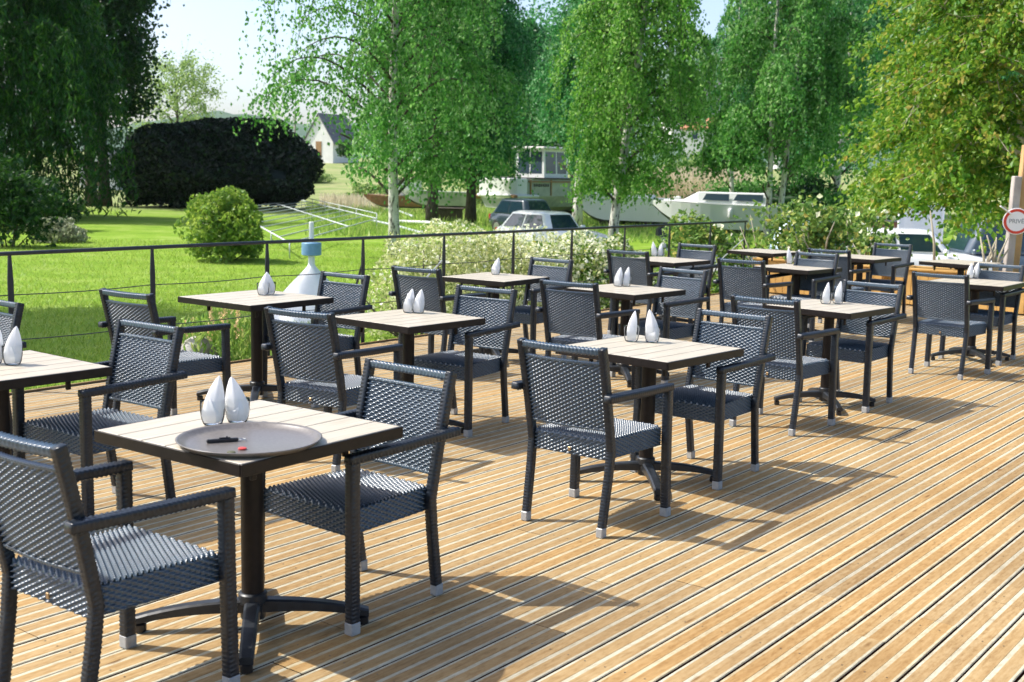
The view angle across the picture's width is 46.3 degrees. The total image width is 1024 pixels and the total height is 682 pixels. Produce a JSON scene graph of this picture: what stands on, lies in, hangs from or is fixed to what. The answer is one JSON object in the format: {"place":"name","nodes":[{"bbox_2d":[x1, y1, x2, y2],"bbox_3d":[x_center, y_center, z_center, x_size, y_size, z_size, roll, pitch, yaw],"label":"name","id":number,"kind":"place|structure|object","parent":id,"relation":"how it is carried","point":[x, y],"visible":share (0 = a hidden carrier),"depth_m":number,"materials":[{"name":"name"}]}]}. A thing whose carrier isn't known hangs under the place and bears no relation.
{"place":"outdoors","nodes":[
{"label":"outdoors","id":0,"kind":"place"},
{"bbox_2d":[3,0,782,126],"label":"sky","id":1,"kind":"structure","parent":0,"point":[218,25],"materials":[{"name":"white"}]},
{"bbox_2d":[0,151,1004,391],"bbox_3d":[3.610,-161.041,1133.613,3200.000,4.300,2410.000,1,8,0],"label":"ground","id":2,"kind":"structure","parent":0,"point":[152,223],"depth_m":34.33,"materials":[{"name":"plant"}]},
{"bbox_2d":[0,152,68,247],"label":"shrub","id":3,"kind":"object","parent":2,"relation":"on","point":[17,203],"visible":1,"depth_m":36.57,"materials":[{"name":"green plant"}]},
{"bbox_2d":[1,175,89,229],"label":"undergrowth","id":4,"kind":"object","parent":2,"relation":"on","point":[47,183],"visible":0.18,"depth_m":45.60,"materials":[{"name":"green plant"}]},
{"bbox_2d":[24,216,90,242],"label":"silver plant","id":5,"kind":"object","parent":2,"relation":"on","point":[69,231],"visible":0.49,"depth_m":39.52,"materials":[{"name":"green plant"}]},
{"bbox_2d":[0,0,141,216],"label":"willow tree","id":6,"kind":"object","parent":2,"relation":"on","point":[26,62],"visible":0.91,"depth_m":53.84,"materials":[{"name":"green plant"}]},
{"bbox_2d":[26,0,184,205],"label":"dark tree","id":7,"kind":"object","parent":2,"relation":"on","point":[130,57],"visible":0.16,"depth_m":69.80,"materials":[{"name":"green plant"}]},
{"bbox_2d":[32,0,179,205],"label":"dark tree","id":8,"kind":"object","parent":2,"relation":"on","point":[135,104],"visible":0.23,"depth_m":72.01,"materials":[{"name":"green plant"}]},
{"bbox_2d":[121,34,232,133],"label":"light tree","id":9,"kind":"object","parent":2,"relation":"on","point":[191,81],"visible":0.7,"depth_m":109.14,"materials":[{"name":"green plant"}]},
{"bbox_2d":[110,116,325,208],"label":"yew hedge","id":10,"kind":"object","parent":2,"relation":"on","point":[177,164],"visible":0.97,"depth_m":69.98,"materials":[{"name":"green plant"}]},
{"bbox_2d":[173,185,264,263],"bbox_3d":[-8.120,-3.264,33.453,2.509,2.180,2.403,1,8,0],"label":"round shrub","id":11,"kind":"object","parent":2,"relation":"on","point":[220,216],"visible":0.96,"depth_m":32.88,"materials":[{"name":"green plant"}]},
{"bbox_2d":[274,222,328,323],"bbox_3d":[-2.817,-0.990,16.838,1.430,1.362,1.430,1,8,0],"label":"cone buoy","id":12,"kind":"object","parent":2,"relation":"on","point":[304,284],"visible":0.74,"depth_m":16.66,"materials":[{"name":"white paint"}]},
{"bbox_2d":[258,198,376,258],"bbox_3d":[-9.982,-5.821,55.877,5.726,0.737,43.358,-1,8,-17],"label":"lattice frame","id":13,"kind":"object","parent":2,"relation":"on","point":[301,202],"visible":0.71,"depth_m":52.82,"materials":[{"name":"metal"}]},
{"bbox_2d":[304,113,358,162],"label":"house","id":14,"kind":"structure","parent":2,"relation":"on","point":[329,154],"depth_m":172.54,"materials":[{"name":"paint"}]},
{"bbox_2d":[230,0,539,257],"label":"birch tree","id":15,"kind":"object","parent":2,"relation":"on","point":[386,104],"visible":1,"depth_m":34.63,"materials":[{"name":"green plant"}]},
{"bbox_2d":[364,178,424,208],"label":"old barge","id":16,"kind":"object","parent":2,"relation":"on","point":[380,198],"visible":0.35,"depth_m":71.02,"materials":[{"name":"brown wood"}]},
{"bbox_2d":[402,189,465,212],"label":"grey boat","id":17,"kind":"object","parent":2,"relation":"on","point":[458,201],"visible":0.37,"depth_m":68.79,"materials":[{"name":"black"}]},
{"bbox_2d":[360,0,522,224],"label":"birch tree","id":18,"kind":"object","parent":2,"relation":"on","point":[429,214],"visible":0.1,"depth_m":55.86,"materials":[{"name":"green plant"}]},
{"bbox_2d":[417,0,545,223],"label":"birch tree","id":19,"kind":"object","parent":2,"relation":"on","point":[514,57],"visible":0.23,"depth_m":58.12,"materials":[{"name":"green plant"}]},
{"bbox_2d":[489,198,550,228],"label":"parked car","id":20,"kind":"object","parent":2,"relation":"on","point":[505,209],"visible":0.17,"depth_m":48.75,"materials":[{"name":"silver metal"}]},
{"bbox_2d":[483,0,575,163],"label":"broadleaf tree","id":21,"kind":"object","parent":2,"relation":"on","point":[541,32],"visible":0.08,"depth_m":88.18,"materials":[{"name":"green plant"}]},
{"bbox_2d":[476,146,589,214],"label":"houseboat","id":22,"kind":"object","parent":2,"relation":"on","point":[548,188],"visible":0.56,"depth_m":64.40,"materials":[{"name":"paint"}]},
{"bbox_2d":[319,165,754,208],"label":"reeds","id":23,"kind":"object","parent":2,"relation":"on","point":[346,199],"visible":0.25,"depth_m":76.50,"materials":[{"name":"plant"}]},
{"bbox_2d":[304,200,774,245],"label":"tall grass","id":24,"kind":"structure","parent":2,"relation":"on","point":[358,229],"depth_m":55.52,"materials":[{"name":"plant"}]},
{"bbox_2d":[495,210,610,250],"bbox_3d":[1.287,-3.383,37.894,1.986,1.400,4.010,-6,11,-41],"label":"parked car","id":25,"kind":"object","parent":2,"relation":"on","point":[549,219],"visible":0.21,"depth_m":37.55,"materials":[{"name":"white paint"}]},
{"bbox_2d":[516,0,661,226],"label":"birch tree","id":26,"kind":"object","parent":2,"relation":"on","point":[543,79],"visible":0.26,"depth_m":50.46,"materials":[{"name":"green plant"}]},
{"bbox_2d":[572,192,672,227],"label":"speedboat","id":27,"kind":"object","parent":2,"relation":"on","point":[646,214],"visible":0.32,"depth_m":58.54,"materials":[{"name":"white"}]},
{"bbox_2d":[545,0,727,249],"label":"birch tree","id":28,"kind":"object","parent":2,"relation":"on","point":[626,24],"visible":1,"depth_m":38.39,"materials":[{"name":"green plant"}]},
{"bbox_2d":[653,209,755,294],"bbox_3d":[3.052,-1.251,18.545,1.753,1.596,1.383,4,9,18],"label":"rose bush","id":29,"kind":"object","parent":2,"relation":"on","point":[700,236],"visible":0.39,"depth_m":18.30,"materials":[{"name":"green plant"}]},
{"bbox_2d":[653,191,790,234],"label":"cabin cruiser","id":30,"kind":"object","parent":2,"relation":"on","point":[719,206],"visible":0.59,"depth_m":53.34,"materials":[{"name":"white"}]},
{"bbox_2d":[691,178,773,192],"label":"wild bush","id":31,"kind":"object","parent":2,"relation":"on","point":[747,188],"visible":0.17,"depth_m":64.98,"materials":[{"name":"green plant"}]},
{"bbox_2d":[696,0,778,191],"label":"birch tree","id":32,"kind":"object","parent":2,"relation":"on","point":[715,41],"visible":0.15,"depth_m":62.48,"materials":[{"name":"green plant"}]},
{"bbox_2d":[671,0,878,238],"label":"birch tree","id":33,"kind":"object","parent":2,"relation":"on","point":[779,87],"visible":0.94,"depth_m":47.90,"materials":[{"name":"green plant"}]},
{"bbox_2d":[723,190,837,267],"bbox_3d":[4.042,-1.296,17.844,1.842,1.911,1.262,1,8,0],"label":"rose bush","id":34,"kind":"object","parent":2,"relation":"on","point":[776,224],"visible":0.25,"depth_m":17.74,"materials":[{"name":"green plant"}]},
{"bbox_2d":[760,170,842,216],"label":"wild bush","id":35,"kind":"object","parent":2,"relation":"on","point":[813,190],"visible":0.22,"depth_m":58.93,"materials":[{"name":"green plant"}]},
{"bbox_2d":[778,0,926,193],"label":"birch tree","id":36,"kind":"object","parent":2,"relation":"on","point":[878,56],"visible":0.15,"depth_m":60.32,"materials":[{"name":"green plant"}]},
{"bbox_2d":[830,182,912,256],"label":"rose bush","id":37,"kind":"object","parent":2,"relation":"on","point":[871,221],"visible":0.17,"depth_m":17.68,"materials":[{"name":"green plant"}]},
{"bbox_2d":[792,187,955,232],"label":"wild bush","id":38,"kind":"object","parent":2,"relation":"on","point":[831,201],"visible":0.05,"depth_m":49.10,"materials":[{"name":"green plant"}]},
{"bbox_2d":[788,0,1023,189],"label":"broadleaf tree","id":39,"kind":"object","parent":2,"relation":"on","point":[884,22],"visible":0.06,"depth_m":78.01,"materials":[{"name":"green plant"}]},
{"bbox_2d":[846,227,991,270],"bbox_3d":[10.118,-2.085,29.973,3.660,1.420,1.986,2,8,8],"label":"parked car","id":40,"kind":"object","parent":2,"relation":"on","point":[922,249],"visible":0.09,"depth_m":29.23,"materials":[{"name":"white paint"}]},
{"bbox_2d":[818,0,1023,259],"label":"hornbeam tree","id":41,"kind":"object","parent":2,"relation":"on","point":[979,131],"visible":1,"depth_m":20.33,"materials":[{"name":"green plant"}]},
{"bbox_2d":[897,192,944,241],"bbox_3d":[12.553,-3.482,36.847,1.450,2.550,0.085,1,8,-3],"label":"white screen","id":42,"kind":"object","parent":2,"relation":"on","point":[905,222],"visible":0.11,"depth_m":36.81,"materials":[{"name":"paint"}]},
{"bbox_2d":[1002,176,1021,271],"bbox_3d":[6.588,-1.106,15.892,0.155,2.143,0.125,1,8,0],"label":"wooden post","id":43,"kind":"object","parent":2,"relation":"on","point":[1014,199],"visible":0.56,"depth_m":15.80,"materials":[{"name":"brown wood"}]},
{"bbox_2d":[1000,206,1023,234],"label":"round sign","id":44,"kind":"object","parent":43,"relation":"attached to","point":[1013,221],"visible":1,"depth_m":15.65,"materials":[{"name":"white"}]},
{"bbox_2d":[1013,145,1023,271],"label":"wooden post","id":45,"kind":"object","parent":2,"relation":"on","point":[1018,244],"visible":0.29,"depth_m":15.88,"materials":[{"name":"brown wood"}]},
{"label":"gravel strip","id":46,"kind":"structure","parent":2,"relation":"on","visible":0},
{"bbox_2d":[179,307,250,360],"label":"spiky plant","id":47,"kind":"object","parent":46,"relation":"on","point":[239,340],"visible":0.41,"depth_m":10.96,"materials":[{"name":"green plant"}]},
{"bbox_2d":[355,230,479,340],"bbox_3d":[-1.128,-0.617,14.215,1.610,1.394,1.572,-6,11,-40],"label":"flowering shrub","id":48,"kind":"object","parent":46,"relation":"on","point":[429,251],"visible":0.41,"depth_m":14.17,"materials":[{"name":"green plant"}]},
{"bbox_2d":[386,218,540,305],"bbox_3d":[-0.594,-0.752,14.862,1.872,1.510,1.798,-1,8,-14],"label":"feathery shrub","id":49,"kind":"object","parent":46,"relation":"on","point":[467,247],"visible":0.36,"depth_m":14.80,"materials":[{"name":"green plant"}]},
{"bbox_2d":[445,223,607,306],"bbox_3d":[0.068,-0.812,15.616,1.902,1.438,1.956,8,11,40],"label":"flowering shrub","id":50,"kind":"object","parent":46,"relation":"on","point":[524,236],"visible":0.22,"depth_m":15.40,"materials":[{"name":"green plant"}]},
{"bbox_2d":[500,230,641,308],"bbox_3d":[0.893,-0.870,16.318,2.141,1.386,1.935,9,11,44],"label":"flowering shrub","id":51,"kind":"object","parent":46,"relation":"on","point":[587,244],"visible":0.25,"depth_m":15.91,"materials":[{"name":"green plant"}]},
{"bbox_2d":[574,232,658,305],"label":"flowering shrub","id":52,"kind":"object","parent":46,"relation":"on","point":[614,244],"visible":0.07,"depth_m":16.33,"materials":[{"name":"green plant"}]},
{"bbox_2d":[2,1,1020,169],"bbox_3d":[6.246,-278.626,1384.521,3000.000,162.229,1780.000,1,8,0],"label":"hills","id":53,"kind":"structure","parent":0,"point":[300,132],"depth_m":848.28,"materials":[{"name":"plant"}]},
{"bbox_2d":[0,292,1023,681],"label":"deck","id":54,"kind":"structure","parent":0,"point":[910,540],"depth_m":5.30,"materials":[{"name":"brown"}]},
{"bbox_2d":[0,300,26,454],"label":"wicker armchair","id":55,"kind":"object","parent":54,"relation":"on","point":[9,322],"visible":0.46,"depth_m":6.62,"materials":[{"name":"wicker"}]},
{"bbox_2d":[0,350,111,454],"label":"terrace table","id":56,"kind":"object","parent":54,"relation":"on","point":[35,368],"visible":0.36,"depth_m":5.41,"materials":[{"name":"wood"}]},
{"bbox_2d":[2,345,22,365],"bbox_3d":[-2.278,0.064,5.464,0.089,0.088,0.089,1,8,0],"label":"drinking glass","id":57,"kind":"object","parent":56,"relation":"on","point":[5,363],"visible":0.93,"depth_m":5.47,"materials":[{"name":"white"}]},
{"bbox_2d":[4,326,21,363],"bbox_3d":[-2.275,0.016,5.457,0.059,0.167,0.063,2,8,6],"label":"folded napkin","id":58,"kind":"object","parent":57,"relation":"in","point":[13,350],"visible":1,"depth_m":5.44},
{"bbox_2d":[12,318,187,534],"bbox_3d":[-1.956,0.376,5.738,0.580,0.894,0.615,7,10,35],"label":"wicker armchair","id":59,"kind":"object","parent":54,"relation":"on","point":[145,372],"visible":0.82,"depth_m":5.75,"materials":[{"name":"black wicker"}]},
{"bbox_2d":[0,431,239,681],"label":"wicker armchair","id":60,"kind":"object","parent":54,"relation":"on","point":[68,561],"visible":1,"depth_m":3.61,"materials":[{"name":"black wicker"}]},
{"bbox_2d":[98,288,230,417],"bbox_3d":[-2.202,0.107,7.585,0.580,0.894,0.615,7,10,34],"label":"wicker armchair","id":61,"kind":"object","parent":54,"relation":"on","point":[190,363],"visible":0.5,"depth_m":7.47,"materials":[{"name":"grey wicker"}]},
{"bbox_2d":[94,400,402,673],"bbox_3d":[-0.936,0.677,4.323,0.765,0.742,0.765,7,10,35],"label":"terrace table","id":62,"kind":"object","parent":54,"relation":"on","point":[342,434],"visible":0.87,"depth_m":4.29,"materials":[{"name":"brown wood"}]},
{"bbox_2d":[200,399,224,425],"bbox_3d":[-1.075,0.257,4.302,0.089,0.088,0.089,1,8,0],"label":"drinking glass","id":63,"kind":"object","parent":62,"relation":"on","point":[207,424],"visible":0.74,"depth_m":4.31,"materials":[{"name":"white"}]},
{"bbox_2d":[201,376,224,423],"bbox_3d":[-1.071,0.209,4.295,0.057,0.168,0.067,3,8,15],"label":"folded napkin","id":64,"kind":"object","parent":63,"relation":"in","point":[213,408],"visible":1,"depth_m":4.28,"materials":[{"name":"fabric"}]},
{"bbox_2d":[225,396,249,422],"bbox_3d":[-0.997,0.251,4.351,0.089,0.088,0.089,1,8,0],"label":"drinking glass","id":65,"kind":"object","parent":62,"relation":"on","point":[248,400],"visible":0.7,"depth_m":4.37,"materials":[{"name":"white"}]},
{"bbox_2d":[225,377,248,421],"bbox_3d":[-0.996,0.208,4.345,0.062,0.159,0.062,6,9,30],"label":"folded napkin","id":66,"kind":"object","parent":65,"relation":"in","point":[236,405],"visible":1,"depth_m":4.33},
{"bbox_2d":[175,422,321,457],"bbox_3d":[-0.883,0.332,4.035,0.484,0.021,0.484,1,8,0],"label":"serving tray","id":67,"kind":"object","parent":62,"relation":"on","point":[266,439],"visible":1,"depth_m":4.07,"materials":[{"name":"metal"}]},
{"bbox_2d":[178,290,333,400],"bbox_3d":[-1.820,0.054,8.547,0.770,0.742,0.770,7,10,36],"label":"terrace table","id":68,"kind":"object","parent":54,"relation":"on","point":[254,303],"visible":0.85,"depth_m":8.48,"materials":[{"name":"wood"}]},
{"bbox_2d":[259,271,372,407],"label":"wicker armchair","id":69,"kind":"object","parent":54,"relation":"on","point":[350,298],"visible":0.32,"depth_m":8.76,"materials":[{"name":"wicker"}]},
{"bbox_2d":[261,306,403,472],"bbox_3d":[-1.029,0.240,6.841,0.580,0.894,0.615,6,9,31],"label":"wicker armchair","id":70,"kind":"object","parent":54,"relation":"on","point":[309,357],"visible":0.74,"depth_m":6.63,"materials":[{"name":"grey wicker"}]},
{"bbox_2d":[263,358,460,636],"bbox_3d":[-0.595,0.561,4.654,0.580,0.894,0.615,8,10,39],"label":"wicker armchair","id":71,"kind":"object","parent":54,"relation":"on","point":[353,501],"visible":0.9,"depth_m":4.64,"materials":[{"name":"black wicker"}]},
{"bbox_2d":[9,293,718,395],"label":"deck fascia","id":72,"kind":"structure","parent":54,"relation":"attached to","point":[104,380],"depth_m":10.26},
{"bbox_2d":[0,220,747,391],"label":"wire railing","id":73,"kind":"object","parent":72,"relation":"attached to","point":[10,281],"visible":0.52,"depth_m":10.97,"materials":[{"name":"metal"}]},
{"bbox_2d":[335,309,485,432],"bbox_3d":[-0.657,0.217,7.590,0.687,0.742,0.687,8,10,39],"label":"terrace table","id":74,"kind":"object","parent":54,"relation":"on","point":[408,325],"visible":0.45,"depth_m":7.46,"materials":[{"name":"wood"}]},
{"bbox_2d":[388,265,485,380],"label":"wicker armchair","id":75,"kind":"object","parent":54,"relation":"on","point":[435,297],"visible":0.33,"depth_m":9.55,"materials":[{"name":"wicker"}]},
{"bbox_2d":[400,284,519,436],"bbox_3d":[-0.335,0.106,7.891,0.580,0.894,0.615,7,10,33],"label":"wicker armchair","id":76,"kind":"object","parent":54,"relation":"on","point":[468,365],"visible":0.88,"depth_m":7.92,"materials":[{"name":"grey wicker"}]},
{"bbox_2d":[442,272,549,355],"bbox_3d":[-0.152,-0.198,10.578,0.688,0.742,0.688,7,10,34],"label":"terrace table","id":77,"kind":"object","parent":54,"relation":"on","point":[502,280],"visible":0.59,"depth_m":10.41,"materials":[{"name":"wood"}]},
{"bbox_2d":[485,256,573,358],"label":"wicker armchair","id":78,"kind":"object","parent":54,"relation":"on","point":[525,314],"visible":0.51,"depth_m":10.74,"materials":[{"name":"black wicker"}]},
{"bbox_2d":[535,279,639,389],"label":"wicker armchair","id":79,"kind":"object","parent":54,"relation":"on","point":[572,317],"visible":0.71,"depth_m":8.69,"materials":[{"name":"black wicker"}]},
{"bbox_2d":[511,337,674,538],"bbox_3d":[0.381,0.422,5.784,0.580,0.894,0.615,7,10,36],"label":"wicker armchair","id":80,"kind":"object","parent":54,"relation":"on","point":[570,402],"visible":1,"depth_m":5.62,"materials":[{"name":"black wicker"}]},
{"bbox_2d":[566,284,685,386],"bbox_3d":[0.914,-0.056,9.749,0.694,0.742,0.694,8,11,41],"label":"terrace table","id":81,"kind":"object","parent":54,"relation":"on","point":[625,294],"visible":0.73,"depth_m":9.63,"materials":[{"name":"wood"}]},
{"bbox_2d":[603,249,677,334],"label":"wicker armchair","id":82,"kind":"object","parent":54,"relation":"on","point":[641,274],"visible":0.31,"depth_m":12.21,"materials":[{"name":"black wicker"}]},
{"bbox_2d":[555,335,743,500],"bbox_3d":[0.738,0.401,6.522,0.730,0.742,0.730,8,11,41],"label":"terrace table","id":83,"kind":"object","parent":54,"relation":"on","point":[663,354],"visible":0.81,"depth_m":6.46,"materials":[{"name":"wood"}]},
{"bbox_2d":[609,266,709,383],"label":"wicker armchair","id":84,"kind":"object","parent":54,"relation":"on","point":[690,302],"visible":0.6,"depth_m":9.87,"materials":[{"name":"black wicker"}]},
{"bbox_2d":[639,256,710,322],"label":"terrace table","id":85,"kind":"object","parent":54,"relation":"on","point":[667,262],"visible":0.34,"depth_m":12.99,"materials":[{"name":"wood"}]},
{"bbox_2d":[646,243,717,323],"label":"wicker armchair","id":86,"kind":"object","parent":54,"relation":"on","point":[697,254],"visible":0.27,"depth_m":13.48,"materials":[{"name":"black wicker"}]},
{"bbox_2d":[629,308,775,489],"bbox_3d":[1.091,0.299,6.763,0.580,0.894,0.615,8,11,40],"label":"wicker armchair","id":87,"kind":"object","parent":54,"relation":"on","point":[718,405],"visible":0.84,"depth_m":6.76,"materials":[{"name":"black wicker"}]},
{"bbox_2d":[713,257,792,322],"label":"wicker armchair","id":88,"kind":"object","parent":54,"relation":"on","point":[744,281],"visible":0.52,"depth_m":11.32,"materials":[{"name":"black wicker"}]},
{"bbox_2d":[727,248,795,274],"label":"terrace table","id":89,"kind":"object","parent":54,"relation":"on","point":[764,254],"visible":0.48,"depth_m":14.83,"materials":[{"name":"wood"}]},
{"bbox_2d":[729,294,839,436],"bbox_3d":[1.799,0.131,8.049,0.580,0.894,0.615,7,10,37],"label":"wicker armchair","id":90,"kind":"object","parent":54,"relation":"on","point":[791,362],"visible":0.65,"depth_m":7.82,"materials":[{"name":"black wicker"}]},
{"bbox_2d":[753,264,841,331],"bbox_3d":[2.960,-0.404,12.509,0.664,0.742,0.664,9,11,44],"label":"terrace table","id":91,"kind":"object","parent":54,"relation":"on","point":[797,272],"visible":0.43,"depth_m":12.32,"materials":[{"name":"wood"}]},
{"bbox_2d":[766,251,840,341],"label":"wicker armchair","id":92,"kind":"object","parent":54,"relation":"on","point":[814,284],"visible":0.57,"depth_m":12.40,"materials":[{"name":"black wicker"}]},
{"bbox_2d":[753,257,890,294],"bbox_3d":[4.385,-0.889,16.912,1.930,0.486,0.522,7,10,37],"label":"wooden planter","id":93,"kind":"object","parent":54,"relation":"on","point":[781,260],"visible":0.22,"depth_m":17.02,"materials":[{"name":"brown wood"}]},
{"bbox_2d":[771,193,871,263],"bbox_3d":[4.375,-1.536,16.904,1.334,1.082,0.719,1,8,0],"label":"rose bush","id":94,"kind":"object","parent":93,"relation":"on","point":[821,234],"visible":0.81,"depth_m":16.81,"materials":[{"name":"green plant"}]},
{"bbox_2d":[838,231,899,264],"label":"rose bush","id":95,"kind":"object","parent":93,"relation":"in","point":[864,246],"visible":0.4,"depth_m":16.43,"materials":[{"name":"green plant"}]},
{"bbox_2d":[765,299,894,415],"bbox_3d":[2.317,0.110,8.810,0.684,0.742,0.684,9,11,42],"label":"terrace table","id":96,"kind":"object","parent":54,"relation":"on","point":[831,312],"visible":0.82,"depth_m":8.75,"materials":[{"name":"wood"}]},
{"bbox_2d":[807,248,870,327],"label":"wicker armchair","id":97,"kind":"object","parent":54,"relation":"on","point":[844,263],"visible":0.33,"depth_m":13.15,"materials":[{"name":"black wicker"}]},
{"bbox_2d":[800,280,906,412],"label":"wicker armchair","id":98,"kind":"object","parent":54,"relation":"on","point":[868,351],"visible":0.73,"depth_m":8.94,"materials":[{"name":"black wicker"}]},
{"bbox_2d":[839,254,900,286],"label":"terrace table","id":99,"kind":"object","parent":54,"relation":"on","point":[860,261],"visible":0.37,"depth_m":14.17,"materials":[{"name":"wood"}]},
{"bbox_2d":[851,242,913,312],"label":"wicker armchair","id":100,"kind":"object","parent":54,"relation":"on","point":[892,270],"visible":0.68,"depth_m":14.51,"materials":[{"name":"black wicker"}]},
{"bbox_2d":[906,271,994,379],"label":"wicker armchair","id":101,"kind":"object","parent":54,"relation":"on","point":[943,308],"visible":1,"depth_m":10.22,"materials":[{"name":"black wicker"}]},
{"bbox_2d":[895,265,1023,313],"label":"wooden planter","id":102,"kind":"object","parent":54,"relation":"on","point":[938,270],"visible":0.23,"depth_m":15.79,"materials":[{"name":"brown wood"}]},
{"bbox_2d":[919,259,1003,326],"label":"terrace table","id":103,"kind":"object","parent":54,"relation":"on","point":[960,266],"visible":0.34,"depth_m":13.67,"materials":[{"name":"wood"}]},
{"bbox_2d":[928,278,1023,366],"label":"terrace table","id":104,"kind":"object","parent":54,"relation":"on","point":[977,286],"visible":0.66,"depth_m":11.14,"materials":[{"name":"wood"}]},
{"bbox_2d":[938,262,1023,365],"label":"wicker armchair","id":105,"kind":"object","parent":54,"relation":"on","point":[1003,300],"visible":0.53,"depth_m":11.29,"materials":[{"name":"black wicker"}]},
{"bbox_2d":[713,255,755,271],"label":"parking yard","id":106,"kind":"structure","parent":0,"point":[735,265],"depth_m":36.40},
{"bbox_2d":[947,213,1023,271],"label":"parked van","id":107,"kind":"object","parent":106,"relation":"on","point":[967,245],"visible":0.09,"depth_m":30.14,"materials":[{"name":"white paint"}]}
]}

